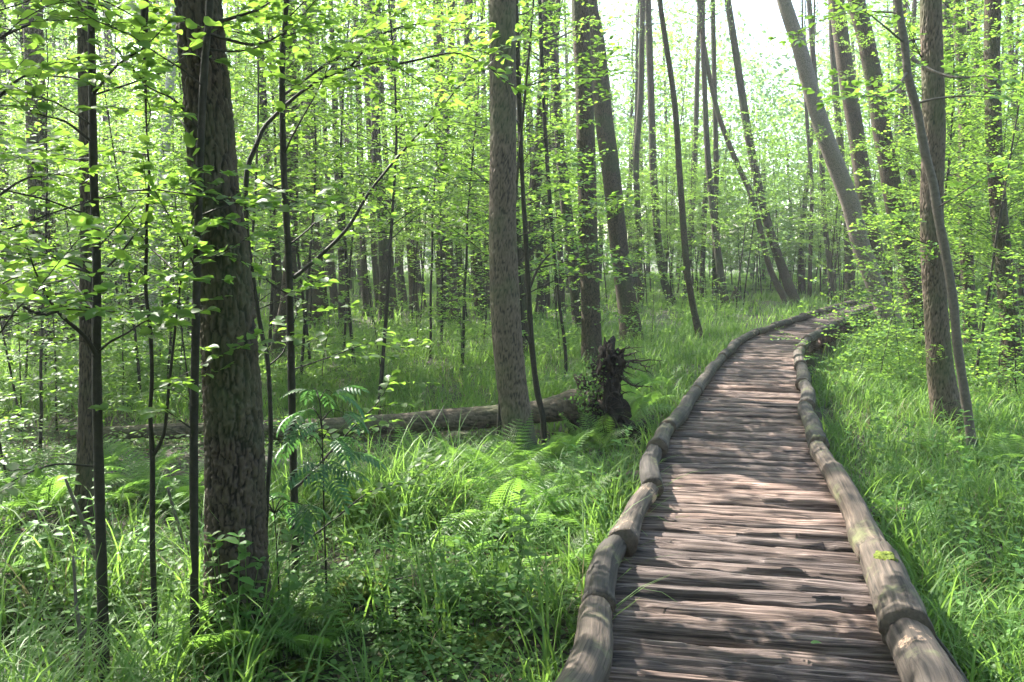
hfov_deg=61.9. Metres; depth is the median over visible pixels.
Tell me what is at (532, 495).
fern
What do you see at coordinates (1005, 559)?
herb
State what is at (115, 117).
forest tree
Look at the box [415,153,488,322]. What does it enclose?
young tree
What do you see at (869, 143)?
leafy tree
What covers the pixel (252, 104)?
forest tree
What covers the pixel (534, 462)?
fern
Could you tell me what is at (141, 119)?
young tree
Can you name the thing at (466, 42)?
tree
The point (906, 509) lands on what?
herb
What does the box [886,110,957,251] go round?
young tree
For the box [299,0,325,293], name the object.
forest tree
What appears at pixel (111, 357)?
shrub
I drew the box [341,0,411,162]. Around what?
slender tree
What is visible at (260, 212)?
young tree
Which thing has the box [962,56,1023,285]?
young tree
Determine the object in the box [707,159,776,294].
leafy tree
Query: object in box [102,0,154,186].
forest tree
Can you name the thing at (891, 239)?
young tree
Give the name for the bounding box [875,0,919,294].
forest tree
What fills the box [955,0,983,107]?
forest tree
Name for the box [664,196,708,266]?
young tree
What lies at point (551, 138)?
young tree
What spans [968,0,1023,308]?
tree
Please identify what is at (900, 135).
forest tree
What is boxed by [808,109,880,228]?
young tree
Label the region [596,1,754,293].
leafy tree
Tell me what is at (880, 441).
herb
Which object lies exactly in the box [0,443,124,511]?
fern
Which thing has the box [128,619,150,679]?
herb
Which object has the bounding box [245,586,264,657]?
herb
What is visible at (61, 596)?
herb
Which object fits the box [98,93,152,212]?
young tree
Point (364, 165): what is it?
young tree
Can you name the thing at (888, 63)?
forest tree
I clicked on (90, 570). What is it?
herb
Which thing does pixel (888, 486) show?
herb
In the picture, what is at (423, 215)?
young tree
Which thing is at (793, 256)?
leafy tree
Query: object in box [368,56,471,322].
young tree
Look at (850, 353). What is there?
shrub
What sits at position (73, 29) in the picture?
forest tree
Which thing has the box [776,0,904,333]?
leaning tree
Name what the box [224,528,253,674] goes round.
herb
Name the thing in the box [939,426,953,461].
herb
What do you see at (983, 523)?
herb
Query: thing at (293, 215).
young tree
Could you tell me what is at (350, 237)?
young tree
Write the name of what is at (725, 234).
leafy tree
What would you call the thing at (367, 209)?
young tree
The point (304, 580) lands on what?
herb
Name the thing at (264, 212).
young tree
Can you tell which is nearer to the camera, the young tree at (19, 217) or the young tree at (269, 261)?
the young tree at (19, 217)
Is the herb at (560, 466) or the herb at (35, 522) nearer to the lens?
the herb at (35, 522)
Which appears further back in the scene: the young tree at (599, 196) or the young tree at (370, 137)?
the young tree at (599, 196)
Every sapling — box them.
[0,0,221,334]
[0,0,302,667]
[0,0,343,681]
[0,0,352,681]
[110,0,513,595]
[191,0,553,534]
[201,492,332,602]
[272,385,386,602]
[394,0,633,446]
[444,0,642,379]
[767,0,1023,462]
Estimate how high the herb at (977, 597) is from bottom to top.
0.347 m
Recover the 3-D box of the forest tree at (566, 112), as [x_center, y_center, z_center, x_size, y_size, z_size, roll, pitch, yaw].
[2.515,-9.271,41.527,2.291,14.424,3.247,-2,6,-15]
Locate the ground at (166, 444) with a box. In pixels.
[0,236,1023,681]
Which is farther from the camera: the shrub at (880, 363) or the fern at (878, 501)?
the shrub at (880, 363)
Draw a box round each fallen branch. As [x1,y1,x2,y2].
[64,478,94,559]
[166,487,188,553]
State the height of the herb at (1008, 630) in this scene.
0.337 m
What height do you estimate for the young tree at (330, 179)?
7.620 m
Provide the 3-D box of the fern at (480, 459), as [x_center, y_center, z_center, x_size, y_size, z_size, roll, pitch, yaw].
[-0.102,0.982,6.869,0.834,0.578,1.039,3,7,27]
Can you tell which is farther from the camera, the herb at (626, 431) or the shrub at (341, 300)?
the shrub at (341, 300)
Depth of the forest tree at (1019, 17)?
32.37 m
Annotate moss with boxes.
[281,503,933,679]
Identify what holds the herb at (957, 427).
on the ground at (166, 444)
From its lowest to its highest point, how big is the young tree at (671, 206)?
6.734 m
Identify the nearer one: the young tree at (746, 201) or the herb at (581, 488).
the herb at (581, 488)
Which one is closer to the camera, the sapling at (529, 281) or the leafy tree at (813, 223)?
the sapling at (529, 281)
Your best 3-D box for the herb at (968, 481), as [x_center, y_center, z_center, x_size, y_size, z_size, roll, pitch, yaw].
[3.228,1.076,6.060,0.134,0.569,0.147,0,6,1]
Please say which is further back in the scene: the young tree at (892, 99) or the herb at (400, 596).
the young tree at (892, 99)
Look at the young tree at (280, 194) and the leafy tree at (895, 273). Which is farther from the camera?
the leafy tree at (895, 273)
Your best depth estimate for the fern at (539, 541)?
5.36 m
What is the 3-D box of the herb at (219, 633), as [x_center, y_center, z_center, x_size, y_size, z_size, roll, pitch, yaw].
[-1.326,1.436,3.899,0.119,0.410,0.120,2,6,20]
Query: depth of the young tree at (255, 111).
17.58 m
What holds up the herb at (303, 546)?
on the ground at (166, 444)
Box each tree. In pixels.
[0,0,12,345]
[0,0,171,448]
[0,0,192,407]
[0,2,113,345]
[0,4,75,349]
[0,7,127,306]
[0,45,160,291]
[0,46,128,256]
[0,75,123,381]
[0,110,65,315]
[0,116,78,287]
[0,192,78,419]
[6,3,29,280]
[7,4,26,167]
[7,8,71,300]
[7,69,52,323]
[7,89,78,244]
[7,112,28,321]
[8,108,47,289]
[8,109,26,231]
[9,103,79,252]
[9,108,64,309]
[12,124,79,248]
[22,0,56,371]
[24,62,142,246]
[40,58,270,362]
[44,7,77,204]
[45,11,76,247]
[48,6,79,292]
[48,8,130,314]
[51,97,176,348]
[55,10,101,139]
[55,166,105,289]
[56,125,133,250]
[60,59,159,332]
[60,61,151,317]
[65,0,147,285]
[65,127,135,317]
[66,156,136,305]
[67,332,661,445]
[68,104,167,313]
[70,7,128,292]
[71,0,94,532]
[71,80,138,219]
[75,0,342,260]
[75,153,303,428]
[98,0,131,294]
[98,57,182,295]
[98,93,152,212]
[99,0,134,299]
[99,68,191,360]
[100,92,187,291]
[101,87,167,214]
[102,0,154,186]
[102,154,192,321]
[106,163,192,377]
[110,0,279,198]
[112,0,369,301]
[114,0,312,249]
[115,35,241,335]
[116,39,131,285]
[118,2,182,291]
[118,40,250,335]
[125,126,315,395]
[129,53,256,226]
[132,1,151,311]
[141,140,188,334]
[142,4,176,358]
[151,0,375,351]
[153,0,181,335]
[161,1,328,192]
[168,1,333,241]
[174,0,281,673]
[183,83,280,234]
[223,1,251,132]
[227,0,392,367]
[227,1,256,286]
[232,86,324,265]
[233,0,411,382]
[236,5,301,309]
[237,0,517,414]
[238,106,305,299]
[238,156,283,265]
[239,23,268,284]
[242,45,353,320]
[243,130,306,244]
[244,29,269,287]
[244,81,324,317]
[246,0,432,366]
[251,4,306,280]
[253,147,301,277]
[253,190,325,284]
[256,241,279,294]
[257,0,286,347]
[258,175,337,290]
[262,89,365,330]
[265,1,345,317]
[265,125,356,254]
[269,0,298,368]
[272,0,424,353]
[279,131,335,246]
[296,1,348,325]
[298,2,355,312]
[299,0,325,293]
[299,132,347,246]
[301,136,358,274]
[302,0,344,324]
[314,40,330,287]
[317,97,422,323]
[319,0,429,313]
[320,0,404,311]
[322,174,369,299]
[323,167,378,271]
[324,0,370,298]
[325,0,386,315]
[325,0,432,316]
[326,110,421,319]
[329,0,393,325]
[331,194,356,272]
[332,139,369,294]
[335,2,356,291]
[335,138,389,258]
[339,34,366,288]
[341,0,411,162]
[341,0,684,440]
[350,106,414,252]
[352,0,489,358]
[353,126,430,278]
[353,158,404,256]
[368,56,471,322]
[370,0,489,344]
[370,87,466,316]
[373,71,475,327]
[377,140,421,312]
[378,0,559,373]
[381,0,423,306]
[383,3,412,289]
[386,5,433,295]
[389,118,433,309]
[391,118,473,265]
[397,0,537,316]
[398,85,462,291]
[400,108,481,314]
[404,133,435,290]
[408,0,526,326]
[408,1,486,302]
[412,0,478,322]
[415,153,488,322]
[415,161,483,279]
[417,91,488,320]
[418,0,617,318]
[423,174,580,382]
[424,12,612,365]
[428,0,576,239]
[428,74,520,322]
[429,0,472,216]
[439,114,522,323]
[445,1,488,293]
[449,31,609,291]
[449,138,480,297]
[450,0,487,178]
[453,0,490,307]
[453,107,489,299]
[453,140,551,264]
[453,163,482,265]
[454,1,488,265]
[455,0,612,314]
[469,0,537,42]
[488,123,554,256]
[489,0,543,467]
[517,189,529,352]
[518,9,603,317]
[518,107,577,309]
[518,158,578,270]
[519,1,536,237]
[519,95,577,250]
[520,3,537,196]
[522,0,580,330]
[522,0,592,322]
[531,1,573,310]
[534,0,574,259]
[547,0,620,364]
[551,72,647,242]
[552,91,631,226]
[552,141,608,256]
[553,153,607,245]
[554,134,617,245]
[555,108,605,237]
[557,131,630,257]
[559,0,573,292]
[560,0,615,59]
[566,0,655,345]
[576,142,635,301]
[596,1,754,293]
[597,34,729,282]
[597,97,709,291]
[602,0,699,306]
[603,160,654,250]
[605,0,673,230]
[607,167,670,291]
[609,0,676,305]
[609,6,666,289]
[609,141,674,295]
[610,31,657,269]
[616,20,776,288]
[618,36,763,272]
[618,128,666,281]
[619,36,665,264]
[625,175,676,302]
[628,148,679,290]
[630,124,717,313]
[641,123,741,285]
[641,147,702,261]
[643,146,700,292]
[645,126,719,299]
[645,133,707,278]
[647,46,765,292]
[652,189,728,283]
[657,0,703,342]
[660,122,718,292]
[660,122,734,303]
[664,0,735,300]
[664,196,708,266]
[665,172,764,288]
[666,0,752,307]
[672,0,722,300]
[674,157,731,295]
[678,169,757,279]
[685,0,801,305]
[685,147,744,298]
[687,118,797,288]
[693,0,791,306]
[693,151,754,261]
[696,190,752,288]
[697,110,791,311]
[700,99,798,305]
[706,0,724,305]
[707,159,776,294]
[718,83,839,283]
[719,115,806,290]
[721,123,796,300]
[721,156,797,289]
[735,159,779,293]
[736,152,808,290]
[743,170,829,288]
[746,24,983,294]
[758,137,854,294]
[766,124,843,291]
[767,48,920,286]
[769,0,829,298]
[770,0,831,293]
[771,0,851,302]
[773,159,826,289]
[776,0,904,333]
[778,58,884,289]
[778,117,851,295]
[779,58,882,259]
[779,153,842,268]
[781,93,883,304]
[790,161,844,273]
[792,112,881,306]
[799,127,854,302]
[800,180,856,298]
[801,161,848,287]
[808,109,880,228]
[810,176,854,301]
[816,0,1023,285]
[818,76,903,278]
[828,0,911,325]
[828,5,853,301]
[830,97,908,244]
[830,144,881,277]
[835,0,923,341]
[842,157,888,257]
[844,82,991,352]
[846,0,920,273]
[847,0,1023,364]
[850,35,980,245]
[857,0,1013,426]
[860,41,1020,263]
[862,0,919,301]
[863,0,919,274]
[864,104,917,202]
[868,5,896,285]
[871,71,986,257]
[872,0,984,313]
[874,155,918,281]
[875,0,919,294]
[877,136,919,245]
[877,175,912,274]
[879,175,919,300]
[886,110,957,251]
[887,0,920,86]
[894,0,1023,387]
[895,151,989,275]
[901,0,1023,358]
[902,87,986,213]
[909,139,1018,294]
[911,4,1023,228]
[915,82,1023,304]
[916,113,988,266]
[917,15,1023,257]
[944,0,1008,350]
[945,0,1023,388]
[945,107,1023,317]
[948,139,1020,279]
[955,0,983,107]
[956,150,1023,266]
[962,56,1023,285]
[962,190,1023,350]
[966,0,1023,234]
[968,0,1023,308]
[972,61,1023,341]
[973,43,1023,255]
[976,92,1023,248]
[976,97,1021,251]
[980,132,1022,307]
[981,17,1008,285]
[989,102,1023,314]
[994,16,1019,286]
[1001,0,1023,266]
[1005,53,1023,249]
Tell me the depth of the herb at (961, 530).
5.44 m
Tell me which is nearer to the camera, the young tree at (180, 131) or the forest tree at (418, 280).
the young tree at (180, 131)
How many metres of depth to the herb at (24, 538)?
5.10 m
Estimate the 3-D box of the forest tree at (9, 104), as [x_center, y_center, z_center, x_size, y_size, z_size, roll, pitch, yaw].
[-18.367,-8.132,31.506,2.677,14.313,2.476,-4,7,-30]
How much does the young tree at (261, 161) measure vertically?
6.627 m
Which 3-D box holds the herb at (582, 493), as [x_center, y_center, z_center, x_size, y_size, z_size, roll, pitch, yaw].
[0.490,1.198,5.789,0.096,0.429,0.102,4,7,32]
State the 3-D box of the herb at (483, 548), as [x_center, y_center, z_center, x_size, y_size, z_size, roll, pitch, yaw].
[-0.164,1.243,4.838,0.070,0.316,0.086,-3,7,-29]
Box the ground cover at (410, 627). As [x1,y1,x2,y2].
[0,365,1023,681]
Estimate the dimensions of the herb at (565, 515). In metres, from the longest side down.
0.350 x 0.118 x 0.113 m
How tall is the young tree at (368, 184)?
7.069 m
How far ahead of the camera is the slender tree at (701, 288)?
33.91 m
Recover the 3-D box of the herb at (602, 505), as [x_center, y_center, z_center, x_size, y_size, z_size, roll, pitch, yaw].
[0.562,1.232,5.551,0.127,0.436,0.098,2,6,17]
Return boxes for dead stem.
[72,556,97,681]
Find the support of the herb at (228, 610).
on the ground at (166, 444)
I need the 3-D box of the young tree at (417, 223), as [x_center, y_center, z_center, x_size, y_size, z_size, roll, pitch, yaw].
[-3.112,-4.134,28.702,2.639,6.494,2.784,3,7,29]
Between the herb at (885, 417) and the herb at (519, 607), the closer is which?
the herb at (519, 607)
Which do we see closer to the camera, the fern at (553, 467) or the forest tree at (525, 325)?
the fern at (553, 467)
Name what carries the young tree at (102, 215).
on the ground at (166, 444)
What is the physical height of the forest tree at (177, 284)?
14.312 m
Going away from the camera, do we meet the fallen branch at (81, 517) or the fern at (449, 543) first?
the fallen branch at (81, 517)
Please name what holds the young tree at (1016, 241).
on the ground at (166, 444)
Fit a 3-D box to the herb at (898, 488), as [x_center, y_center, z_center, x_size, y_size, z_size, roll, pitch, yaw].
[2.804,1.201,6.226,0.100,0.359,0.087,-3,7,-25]
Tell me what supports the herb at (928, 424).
on the ground at (166, 444)
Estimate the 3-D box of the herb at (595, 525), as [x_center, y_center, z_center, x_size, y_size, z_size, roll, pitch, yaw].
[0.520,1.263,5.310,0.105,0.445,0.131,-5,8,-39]
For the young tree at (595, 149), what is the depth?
31.56 m
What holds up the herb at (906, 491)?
on the ground at (166, 444)
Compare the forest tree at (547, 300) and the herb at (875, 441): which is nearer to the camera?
the herb at (875, 441)
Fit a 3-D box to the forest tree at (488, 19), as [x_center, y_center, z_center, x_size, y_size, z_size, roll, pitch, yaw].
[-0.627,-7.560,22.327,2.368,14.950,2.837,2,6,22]
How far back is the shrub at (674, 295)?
25.40 m
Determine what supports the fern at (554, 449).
on the ground at (166, 444)
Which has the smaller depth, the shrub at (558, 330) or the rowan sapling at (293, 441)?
the rowan sapling at (293, 441)
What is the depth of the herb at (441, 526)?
4.99 m
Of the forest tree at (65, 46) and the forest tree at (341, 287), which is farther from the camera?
the forest tree at (65, 46)
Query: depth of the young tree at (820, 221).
37.60 m
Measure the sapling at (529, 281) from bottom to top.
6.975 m
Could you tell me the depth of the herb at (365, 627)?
4.02 m
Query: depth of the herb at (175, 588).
4.54 m
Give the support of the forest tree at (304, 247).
on the ground at (166, 444)
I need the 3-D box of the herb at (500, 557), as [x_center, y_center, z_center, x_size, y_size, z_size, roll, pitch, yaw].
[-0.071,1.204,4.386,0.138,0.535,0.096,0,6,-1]
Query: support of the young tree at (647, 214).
on the ground at (166, 444)
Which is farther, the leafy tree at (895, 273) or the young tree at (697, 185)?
the leafy tree at (895, 273)
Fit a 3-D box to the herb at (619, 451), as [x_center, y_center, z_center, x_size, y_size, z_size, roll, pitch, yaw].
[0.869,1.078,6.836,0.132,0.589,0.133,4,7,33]
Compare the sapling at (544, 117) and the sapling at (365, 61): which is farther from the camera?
the sapling at (544, 117)
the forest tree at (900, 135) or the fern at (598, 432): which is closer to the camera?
the fern at (598, 432)
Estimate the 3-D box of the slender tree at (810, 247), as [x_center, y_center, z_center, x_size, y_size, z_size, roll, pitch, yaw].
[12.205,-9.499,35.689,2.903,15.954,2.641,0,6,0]
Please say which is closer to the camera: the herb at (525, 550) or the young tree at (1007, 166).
the herb at (525, 550)
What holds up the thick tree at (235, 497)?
on the ground at (166, 444)
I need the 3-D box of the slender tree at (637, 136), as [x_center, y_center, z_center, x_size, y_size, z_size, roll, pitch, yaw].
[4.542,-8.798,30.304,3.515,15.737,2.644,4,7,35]
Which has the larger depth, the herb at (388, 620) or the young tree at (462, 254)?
the young tree at (462, 254)
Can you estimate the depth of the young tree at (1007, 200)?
15.81 m
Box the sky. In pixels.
[7,0,1023,238]
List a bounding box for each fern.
[0,442,110,511]
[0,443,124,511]
[0,518,56,576]
[51,449,170,507]
[64,434,188,500]
[104,442,142,465]
[109,598,220,675]
[115,459,204,513]
[134,604,287,669]
[161,589,323,672]
[210,587,348,655]
[263,575,383,666]
[325,470,418,514]
[363,425,470,475]
[406,415,504,476]
[420,454,568,539]
[425,456,512,498]
[431,500,502,557]
[433,420,559,494]
[446,474,597,551]
[451,410,561,463]
[468,447,581,490]
[478,471,584,523]
[490,431,565,472]
[497,452,593,494]
[507,506,599,571]
[513,427,595,469]
[515,453,618,527]
[550,413,602,450]
[566,411,633,454]
[621,376,674,397]
[622,380,674,409]
[625,396,674,420]
[636,361,688,394]
[867,495,959,535]
[899,420,983,457]
[946,437,1023,473]
[948,437,1023,479]
[968,414,1023,461]
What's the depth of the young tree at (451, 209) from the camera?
26.66 m
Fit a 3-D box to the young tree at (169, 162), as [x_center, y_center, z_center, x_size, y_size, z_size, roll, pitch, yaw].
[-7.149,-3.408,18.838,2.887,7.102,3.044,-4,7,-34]
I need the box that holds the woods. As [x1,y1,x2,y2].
[6,0,1023,285]
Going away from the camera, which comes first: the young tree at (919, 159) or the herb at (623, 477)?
the herb at (623, 477)
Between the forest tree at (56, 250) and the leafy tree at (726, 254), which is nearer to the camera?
the forest tree at (56, 250)
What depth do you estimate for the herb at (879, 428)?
7.67 m
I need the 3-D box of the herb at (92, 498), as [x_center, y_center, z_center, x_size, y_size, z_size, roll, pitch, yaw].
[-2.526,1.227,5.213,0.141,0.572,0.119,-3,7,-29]
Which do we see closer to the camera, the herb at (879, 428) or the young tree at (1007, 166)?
the herb at (879, 428)
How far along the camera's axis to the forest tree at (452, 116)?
35.19 m
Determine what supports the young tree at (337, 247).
on the ground at (166, 444)
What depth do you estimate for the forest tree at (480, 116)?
38.33 m
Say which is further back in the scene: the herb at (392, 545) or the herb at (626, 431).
the herb at (626, 431)
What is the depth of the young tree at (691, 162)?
32.33 m
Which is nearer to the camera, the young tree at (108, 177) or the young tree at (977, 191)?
the young tree at (977, 191)
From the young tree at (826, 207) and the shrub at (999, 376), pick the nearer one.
the shrub at (999, 376)
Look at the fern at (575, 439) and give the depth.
7.38 m
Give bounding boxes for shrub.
[0,185,139,391]
[0,199,157,439]
[0,222,163,430]
[0,292,198,481]
[26,266,201,402]
[32,215,200,390]
[101,238,272,390]
[256,249,401,397]
[316,262,432,384]
[366,247,470,346]
[405,270,494,374]
[425,245,544,348]
[525,247,621,357]
[610,272,692,343]
[635,256,714,316]
[670,258,753,322]
[769,275,924,386]
[797,299,926,391]
[820,212,980,342]
[831,247,921,345]
[837,212,996,354]
[852,299,984,386]
[868,260,996,378]
[882,280,1023,382]
[901,223,1023,373]
[904,266,1023,406]
[907,246,1023,397]
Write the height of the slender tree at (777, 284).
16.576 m
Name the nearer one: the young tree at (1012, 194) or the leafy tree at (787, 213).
the young tree at (1012, 194)
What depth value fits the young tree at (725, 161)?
31.41 m
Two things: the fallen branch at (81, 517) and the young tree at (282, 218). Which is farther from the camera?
the young tree at (282, 218)
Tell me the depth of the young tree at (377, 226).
31.33 m
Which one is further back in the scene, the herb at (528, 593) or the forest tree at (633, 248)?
the forest tree at (633, 248)
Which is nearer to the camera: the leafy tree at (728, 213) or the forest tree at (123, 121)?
the leafy tree at (728, 213)
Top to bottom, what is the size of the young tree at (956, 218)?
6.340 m
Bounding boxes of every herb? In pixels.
[4,585,36,679]
[11,419,34,512]
[18,521,41,585]
[21,499,51,613]
[22,622,46,681]
[38,611,74,679]
[38,628,64,681]
[46,568,63,616]
[48,576,64,626]
[53,524,86,600]
[55,444,85,539]
[55,474,81,533]
[61,588,87,660]
[64,495,92,560]
[71,519,95,633]
[81,588,96,634]
[84,496,109,555]
[84,541,114,601]
[91,581,121,668]
[92,467,120,539]
[116,531,145,619]
[117,611,141,648]
[118,594,130,630]
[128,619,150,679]
[133,520,147,591]
[134,543,171,681]
[136,523,163,585]
[158,536,171,570]
[161,466,184,545]
[161,584,182,617]
[164,478,186,562]
[168,557,211,634]
[199,531,232,631]
[199,535,238,632]
[199,598,218,681]
[203,610,232,670]
[221,612,241,665]
[223,608,233,635]
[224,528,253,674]
[231,542,257,644]
[235,556,268,678]
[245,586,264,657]
[265,581,291,664]
[274,528,304,665]
[290,506,314,606]
[295,562,313,629]
[295,611,307,631]
[306,565,332,605]
[314,585,339,651]
[317,570,334,605]
[352,594,368,661]
[354,503,372,567]
[361,542,378,567]
[370,519,409,647]
[371,595,384,633]
[376,590,396,654]
[376,595,397,646]
[387,538,401,577]
[390,579,407,617]
[392,476,427,576]
[394,515,408,588]
[408,483,428,577]
[409,496,439,603]
[416,542,436,599]
[419,520,445,590]
[425,476,450,571]
[428,562,449,642]
[433,548,456,623]
[445,520,460,579]
[449,534,470,633]
[470,530,489,610]
[475,532,488,567]
[484,511,500,566]
[485,523,508,617]
[494,571,516,623]
[496,572,531,661]
[507,489,531,591]
[508,501,525,571]
[508,516,540,603]
[511,572,531,628]
[512,541,527,612]
[517,578,538,635]
[523,533,537,567]
[539,510,552,566]
[548,526,567,571]
[554,462,568,508]
[558,505,575,536]
[560,453,577,492]
[561,439,571,471]
[566,444,582,480]
[571,470,588,542]
[574,455,589,504]
[578,486,588,541]
[579,464,593,490]
[585,508,607,551]
[587,466,608,516]
[590,497,607,536]
[607,425,632,487]
[611,472,627,502]
[613,439,625,474]
[621,478,632,503]
[840,427,850,450]
[864,389,887,456]
[868,419,883,468]
[872,426,884,465]
[873,414,883,452]
[875,432,885,457]
[876,442,888,479]
[877,483,894,522]
[879,390,893,434]
[881,465,895,490]
[892,481,904,499]
[898,485,914,524]
[900,421,915,469]
[901,498,910,534]
[903,418,914,460]
[909,433,918,456]
[914,417,930,452]
[925,484,945,544]
[928,430,939,457]
[931,441,942,465]
[933,581,953,618]
[936,477,955,524]
[937,411,949,465]
[937,484,959,542]
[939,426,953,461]
[942,503,963,565]
[943,590,968,633]
[948,498,974,549]
[950,458,973,526]
[954,525,967,553]
[955,409,971,471]
[955,521,977,594]
[956,452,975,517]
[958,506,973,542]
[961,621,983,665]
[964,523,979,553]
[967,403,984,474]
[970,590,990,651]
[971,538,987,580]
[972,506,985,548]
[984,508,1007,607]
[988,608,1003,645]
[994,556,1009,580]
[995,441,1008,482]
[996,427,1006,458]
[997,583,1023,666]
[1002,483,1023,561]
[1003,546,1023,604]
[1004,466,1013,484]
[1004,533,1020,577]
[1005,619,1023,677]
[1011,460,1023,512]
[1015,497,1023,535]
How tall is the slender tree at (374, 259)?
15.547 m
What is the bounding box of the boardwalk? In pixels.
[555,298,965,681]
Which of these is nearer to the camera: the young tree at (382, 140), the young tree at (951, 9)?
the young tree at (951, 9)
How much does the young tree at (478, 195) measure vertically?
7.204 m
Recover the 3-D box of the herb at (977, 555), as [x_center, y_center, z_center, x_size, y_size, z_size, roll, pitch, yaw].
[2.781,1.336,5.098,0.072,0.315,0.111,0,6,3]
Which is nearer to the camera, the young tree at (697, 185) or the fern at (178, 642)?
the fern at (178, 642)
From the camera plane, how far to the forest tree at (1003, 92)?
43.81 m
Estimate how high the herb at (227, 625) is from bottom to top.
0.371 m
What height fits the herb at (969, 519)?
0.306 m
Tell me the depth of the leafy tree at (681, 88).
42.80 m
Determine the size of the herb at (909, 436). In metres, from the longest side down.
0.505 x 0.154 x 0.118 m
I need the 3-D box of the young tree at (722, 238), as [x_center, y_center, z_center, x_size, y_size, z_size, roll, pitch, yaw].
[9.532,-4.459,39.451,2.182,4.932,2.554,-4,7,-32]
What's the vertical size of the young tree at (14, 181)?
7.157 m
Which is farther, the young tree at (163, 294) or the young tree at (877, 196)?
the young tree at (877, 196)
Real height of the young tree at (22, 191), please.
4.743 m
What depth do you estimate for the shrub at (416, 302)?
17.83 m
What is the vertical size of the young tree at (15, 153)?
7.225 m
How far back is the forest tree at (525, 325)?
14.86 m
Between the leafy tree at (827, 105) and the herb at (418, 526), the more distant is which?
the leafy tree at (827, 105)
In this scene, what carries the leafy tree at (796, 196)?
on the ground at (166, 444)
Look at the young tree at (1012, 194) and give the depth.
25.00 m
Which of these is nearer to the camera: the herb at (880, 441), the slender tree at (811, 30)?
the herb at (880, 441)
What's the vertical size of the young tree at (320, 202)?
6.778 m
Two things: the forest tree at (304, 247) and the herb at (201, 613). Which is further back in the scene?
the forest tree at (304, 247)
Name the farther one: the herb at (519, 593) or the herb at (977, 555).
the herb at (977, 555)
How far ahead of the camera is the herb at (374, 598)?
4.26 m
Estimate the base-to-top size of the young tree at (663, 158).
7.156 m
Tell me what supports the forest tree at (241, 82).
on the ground at (166, 444)
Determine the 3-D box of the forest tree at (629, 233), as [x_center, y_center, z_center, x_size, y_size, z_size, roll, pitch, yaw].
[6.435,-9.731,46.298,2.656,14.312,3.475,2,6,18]
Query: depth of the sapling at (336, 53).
4.67 m
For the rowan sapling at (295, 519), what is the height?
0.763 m
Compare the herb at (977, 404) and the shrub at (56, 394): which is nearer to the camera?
the herb at (977, 404)
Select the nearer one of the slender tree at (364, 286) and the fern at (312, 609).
the fern at (312, 609)
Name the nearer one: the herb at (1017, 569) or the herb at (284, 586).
the herb at (284, 586)
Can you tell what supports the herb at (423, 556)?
on the ground at (166, 444)
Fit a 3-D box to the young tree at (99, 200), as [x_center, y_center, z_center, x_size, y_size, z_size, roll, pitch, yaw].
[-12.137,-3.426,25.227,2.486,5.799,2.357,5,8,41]
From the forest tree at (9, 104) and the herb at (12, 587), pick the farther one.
the forest tree at (9, 104)
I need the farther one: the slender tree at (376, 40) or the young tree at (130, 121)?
the young tree at (130, 121)
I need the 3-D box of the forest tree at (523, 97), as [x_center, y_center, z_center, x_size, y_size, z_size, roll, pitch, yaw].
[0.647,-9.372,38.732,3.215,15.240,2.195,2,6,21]
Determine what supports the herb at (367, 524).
on the ground at (166, 444)
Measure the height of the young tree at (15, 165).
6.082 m
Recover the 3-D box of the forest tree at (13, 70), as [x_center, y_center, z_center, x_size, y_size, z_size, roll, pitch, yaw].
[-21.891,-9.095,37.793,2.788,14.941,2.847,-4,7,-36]
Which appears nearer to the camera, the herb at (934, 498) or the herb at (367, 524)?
the herb at (367, 524)
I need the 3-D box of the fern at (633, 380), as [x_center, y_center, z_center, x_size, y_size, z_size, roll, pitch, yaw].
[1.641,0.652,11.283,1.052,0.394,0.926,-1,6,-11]
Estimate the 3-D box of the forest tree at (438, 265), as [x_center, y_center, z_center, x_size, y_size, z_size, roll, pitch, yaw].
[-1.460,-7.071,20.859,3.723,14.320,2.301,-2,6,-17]
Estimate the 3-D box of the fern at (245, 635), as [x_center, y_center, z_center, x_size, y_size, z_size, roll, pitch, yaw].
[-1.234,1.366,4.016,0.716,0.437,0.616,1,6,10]
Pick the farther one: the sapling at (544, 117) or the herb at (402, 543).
the sapling at (544, 117)
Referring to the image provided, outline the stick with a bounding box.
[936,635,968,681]
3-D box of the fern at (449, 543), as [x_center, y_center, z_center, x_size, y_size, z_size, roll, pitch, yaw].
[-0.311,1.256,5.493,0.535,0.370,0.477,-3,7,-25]
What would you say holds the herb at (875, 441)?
on the ground at (166, 444)
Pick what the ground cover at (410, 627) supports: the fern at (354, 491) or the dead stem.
the dead stem
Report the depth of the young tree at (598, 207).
35.12 m
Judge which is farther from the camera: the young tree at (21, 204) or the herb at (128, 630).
the young tree at (21, 204)
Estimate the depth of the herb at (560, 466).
6.05 m
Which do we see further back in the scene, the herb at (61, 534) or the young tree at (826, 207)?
the young tree at (826, 207)
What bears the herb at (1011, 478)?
on the ground at (166, 444)
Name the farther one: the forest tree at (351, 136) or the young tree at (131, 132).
the forest tree at (351, 136)
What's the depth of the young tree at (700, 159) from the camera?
35.05 m
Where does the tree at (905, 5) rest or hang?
on the ground at (166, 444)
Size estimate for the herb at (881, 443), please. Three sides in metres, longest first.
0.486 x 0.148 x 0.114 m

